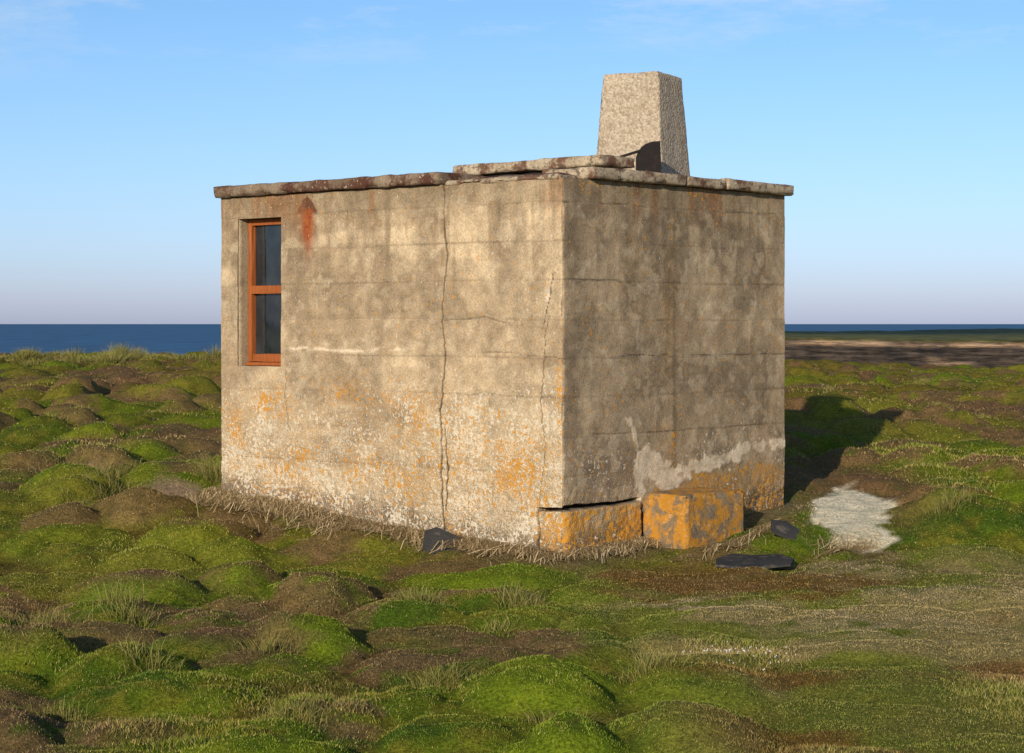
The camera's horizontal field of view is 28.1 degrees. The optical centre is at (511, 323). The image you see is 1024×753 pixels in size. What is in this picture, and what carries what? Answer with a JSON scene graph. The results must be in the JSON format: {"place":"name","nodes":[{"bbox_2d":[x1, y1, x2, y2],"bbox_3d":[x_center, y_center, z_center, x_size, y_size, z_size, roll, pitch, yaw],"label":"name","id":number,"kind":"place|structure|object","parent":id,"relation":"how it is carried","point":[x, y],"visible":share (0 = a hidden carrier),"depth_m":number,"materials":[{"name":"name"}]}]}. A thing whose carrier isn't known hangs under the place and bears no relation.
{"place":"outdoors","nodes":[
{"label":"outdoors","id":0,"kind":"place"},
{"bbox_2d":[256,225,280,353],"bbox_3d":[-1.822,-0.254,15.606,0.399,1.032,0.006,0,0,42],"label":"window glass","id":1,"kind":"object","parent":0,"point":[268,272],"visible":0.57,"depth_m":15.64,"materials":[{"name":"glass"}]},
{"bbox_2d":[0,341,1023,752],"bbox_3d":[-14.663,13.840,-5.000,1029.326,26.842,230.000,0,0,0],"label":"ground","id":2,"kind":"structure","parent":0,"point":[866,501],"depth_m":11.79,"materials":[{"name":"green plant"}]},
{"bbox_2d":[422,527,465,553],"bbox_3d":[-0.428,1.482,13.845,0.353,0.200,0.218,0,0,0],"label":"slate","id":3,"kind":"object","parent":2,"relation":"on","point":[433,537],"visible":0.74,"depth_m":13.85,"materials":[{"name":"stone"}]},
{"bbox_2d":[221,177,784,556],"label":"walls","id":4,"kind":"structure","parent":2,"relation":"on","point":[565,364],"depth_m":14.39,"materials":[{"name":"concrete"}]},
{"bbox_2d":[245,362,280,365],"bbox_3d":[-1.834,0.306,15.584,0.485,0.028,0.102,0,0,42],"label":"window cill board","id":5,"kind":"object","parent":4,"relation":"in","point":[265,363],"depth_m":15.56,"materials":[{"name":"orange wood"}]},
{"bbox_2d":[250,217,280,219],"bbox_3d":[-1.829,-0.860,15.589,0.488,0.121,0.229,0,0,42],"label":"window lintel","id":6,"kind":"structure","parent":4,"relation":"in","point":[265,218],"depth_m":15.57,"materials":[{"name":"grey concrete"}]},
{"bbox_2d":[214,172,486,197],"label":"roof slab","id":7,"kind":"structure","parent":4,"relation":"on","point":[366,182],"depth_m":14.82,"materials":[{"name":"grey concrete"}]},
{"bbox_2d":[445,173,592,185],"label":"roof edge slab","id":8,"kind":"structure","parent":4,"relation":"on","point":[504,179],"depth_m":13.79,"materials":[{"name":"concrete"}]},
{"bbox_2d":[486,172,542,176],"bbox_3d":[0.220,-1.039,14.415,1.220,0.057,0.284,0,0,42],"label":"roof packing","id":9,"kind":"object","parent":8,"relation":"on","point":[513,174],"visible":0.09,"depth_m":14.43,"materials":[{"name":"black"}]},
{"bbox_2d":[461,172,571,179],"bbox_3d":[0.749,-0.973,14.865,0.959,0.087,2.403,0,0,42],"label":"roof infill","id":10,"kind":"object","parent":8,"relation":"on","point":[523,175],"visible":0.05,"depth_m":13.86,"materials":[{"name":"grey concrete"}]},
{"bbox_2d":[452,155,634,175],"bbox_3d":[0.207,-1.103,14.427,1.386,0.089,0.388,0,0,42],"label":"roof slab raised","id":11,"kind":"object","parent":10,"relation":"on","point":[540,165],"visible":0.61,"depth_m":14.16,"materials":[{"name":"grey concrete"}]},
{"bbox_2d":[542,166,686,185],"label":"roof edge slab","id":12,"kind":"structure","parent":4,"relation":"on","point":[627,175],"depth_m":13.93,"materials":[{"name":"concrete"}]},
{"bbox_2d":[636,141,660,172],"bbox_3d":[0.961,-1.166,14.395,0.185,0.240,0.020,0,0,-16],"label":"flue cowl","id":13,"kind":"object","parent":12,"relation":"on","point":[648,157],"visible":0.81,"depth_m":14.39,"materials":[{"name":"metal"}]},
{"bbox_2d":[621,150,638,156],"bbox_3d":[0.819,-1.186,14.337,0.156,0.070,0.006,0,0,-18],"label":"flue cowl strap","id":14,"kind":"object","parent":13,"relation":"attached to","point":[630,153],"visible":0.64,"depth_m":14.34,"materials":[{"name":"grey metal"}]},
{"bbox_2d":[675,176,725,189],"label":"roof edge slab","id":15,"kind":"structure","parent":4,"relation":"on","point":[705,183],"depth_m":14.62,"materials":[{"name":"concrete"}]},
{"bbox_2d":[720,178,793,195],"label":"roof edge slab","id":16,"kind":"structure","parent":4,"relation":"on","point":[735,185],"depth_m":15.08,"materials":[{"name":"concrete"}]},
{"bbox_2d":[172,486,897,568],"bbox_3d":[-0.266,1.421,14.367,5.823,0.370,2.160,0,0,15],"label":"dry straw","id":17,"kind":"object","parent":2,"relation":"on","point":[278,507],"visible":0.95,"depth_m":14.10,"materials":[{"name":"beige plant"}]},
{"bbox_2d":[643,487,743,548],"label":"step block","id":18,"kind":"structure","parent":2,"relation":"on","point":[681,518],"depth_m":14.02,"materials":[{"name":"concrete"}]},
{"bbox_2d":[682,641,795,669],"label":"white flowers","id":19,"kind":"object","parent":2,"relation":"on","point":[738,651],"visible":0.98,"depth_m":9.87,"materials":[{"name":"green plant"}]},
{"bbox_2d":[715,553,794,568],"bbox_3d":[1.580,1.550,13.359,0.540,0.050,0.500,0,0,0],"label":"slate","id":20,"kind":"object","parent":2,"relation":"on","point":[734,560],"visible":0.96,"depth_m":13.31,"materials":[{"name":"stone"}]},
{"bbox_2d":[771,520,800,539],"bbox_3d":[1.873,1.414,14.005,0.216,0.142,0.165,0,0,0],"label":"slate","id":21,"kind":"object","parent":2,"relation":"on","point":[784,529],"visible":1,"depth_m":13.98,"materials":[{"name":"stone"}]},
{"bbox_2d":[0,324,1023,354],"bbox_3d":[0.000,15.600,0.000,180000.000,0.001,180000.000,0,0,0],"label":"sea","id":22,"kind":"structure","parent":0,"point":[181,339],"depth_m":2965.13,"materials":[{"name":"liquid"}]},
{"bbox_2d":[0,0,1023,323],"label":"sky","id":23,"kind":"structure","parent":0,"point":[896,127],"materials":[{"name":"blue"}]},
{"bbox_2d":[596,71,689,175],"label":"roof pillar","id":24,"kind":"structure","parent":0,"point":[638,111],"depth_m":14.93,"materials":[{"name":"grey concrete"}]},
{"bbox_2d":[784,328,1023,367],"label":"shore","id":25,"kind":"structure","parent":0,"point":[991,348],"depth_m":158.41,"materials":[{"name":"brown sand"}]},
{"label":"back wall","id":26,"kind":"object","parent":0,"visible":0},
{"bbox_2d":[237,219,260,365],"bbox_3d":[-2.073,-0.239,15.807,0.162,1.324,0.230,0,0,42],"label":"window reveal","id":27,"kind":"object","parent":26,"relation":"attached to","point":[242,279],"depth_m":15.70,"materials":[{"name":"grey concrete"}]},
{"bbox_2d":[248,220,255,361],"bbox_3d":[-1.989,-0.253,15.743,0.044,1.090,0.072,0,0,45],"label":"window stile","id":28,"kind":"object","parent":27,"relation":"attached to","point":[252,297],"depth_m":15.72,"materials":[{"name":"brown wood"}]},
{"bbox_2d":[251,285,280,293],"bbox_3d":[-1.832,-0.259,15.598,0.384,0.065,0.080,0,0,41],"label":"window middle rail","id":29,"kind":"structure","parent":28,"relation":"attached to","point":[272,289],"depth_m":15.58,"materials":[{"name":"orange wood"}]},
{"bbox_2d":[252,218,280,225],"bbox_3d":[-1.829,-0.774,15.601,0.384,0.048,0.070,0,0,42],"label":"window top rail","id":30,"kind":"object","parent":28,"relation":"attached to","point":[263,222],"depth_m":15.59,"materials":[{"name":"orange wood"}]},
{"bbox_2d":[253,354,280,361],"bbox_3d":[-1.829,0.260,15.601,0.384,0.065,0.070,0,0,42],"label":"window bottom rail","id":31,"kind":"object","parent":28,"relation":"attached to","point":[267,357],"depth_m":15.59,"materials":[{"name":"orange wood"}]}
]}

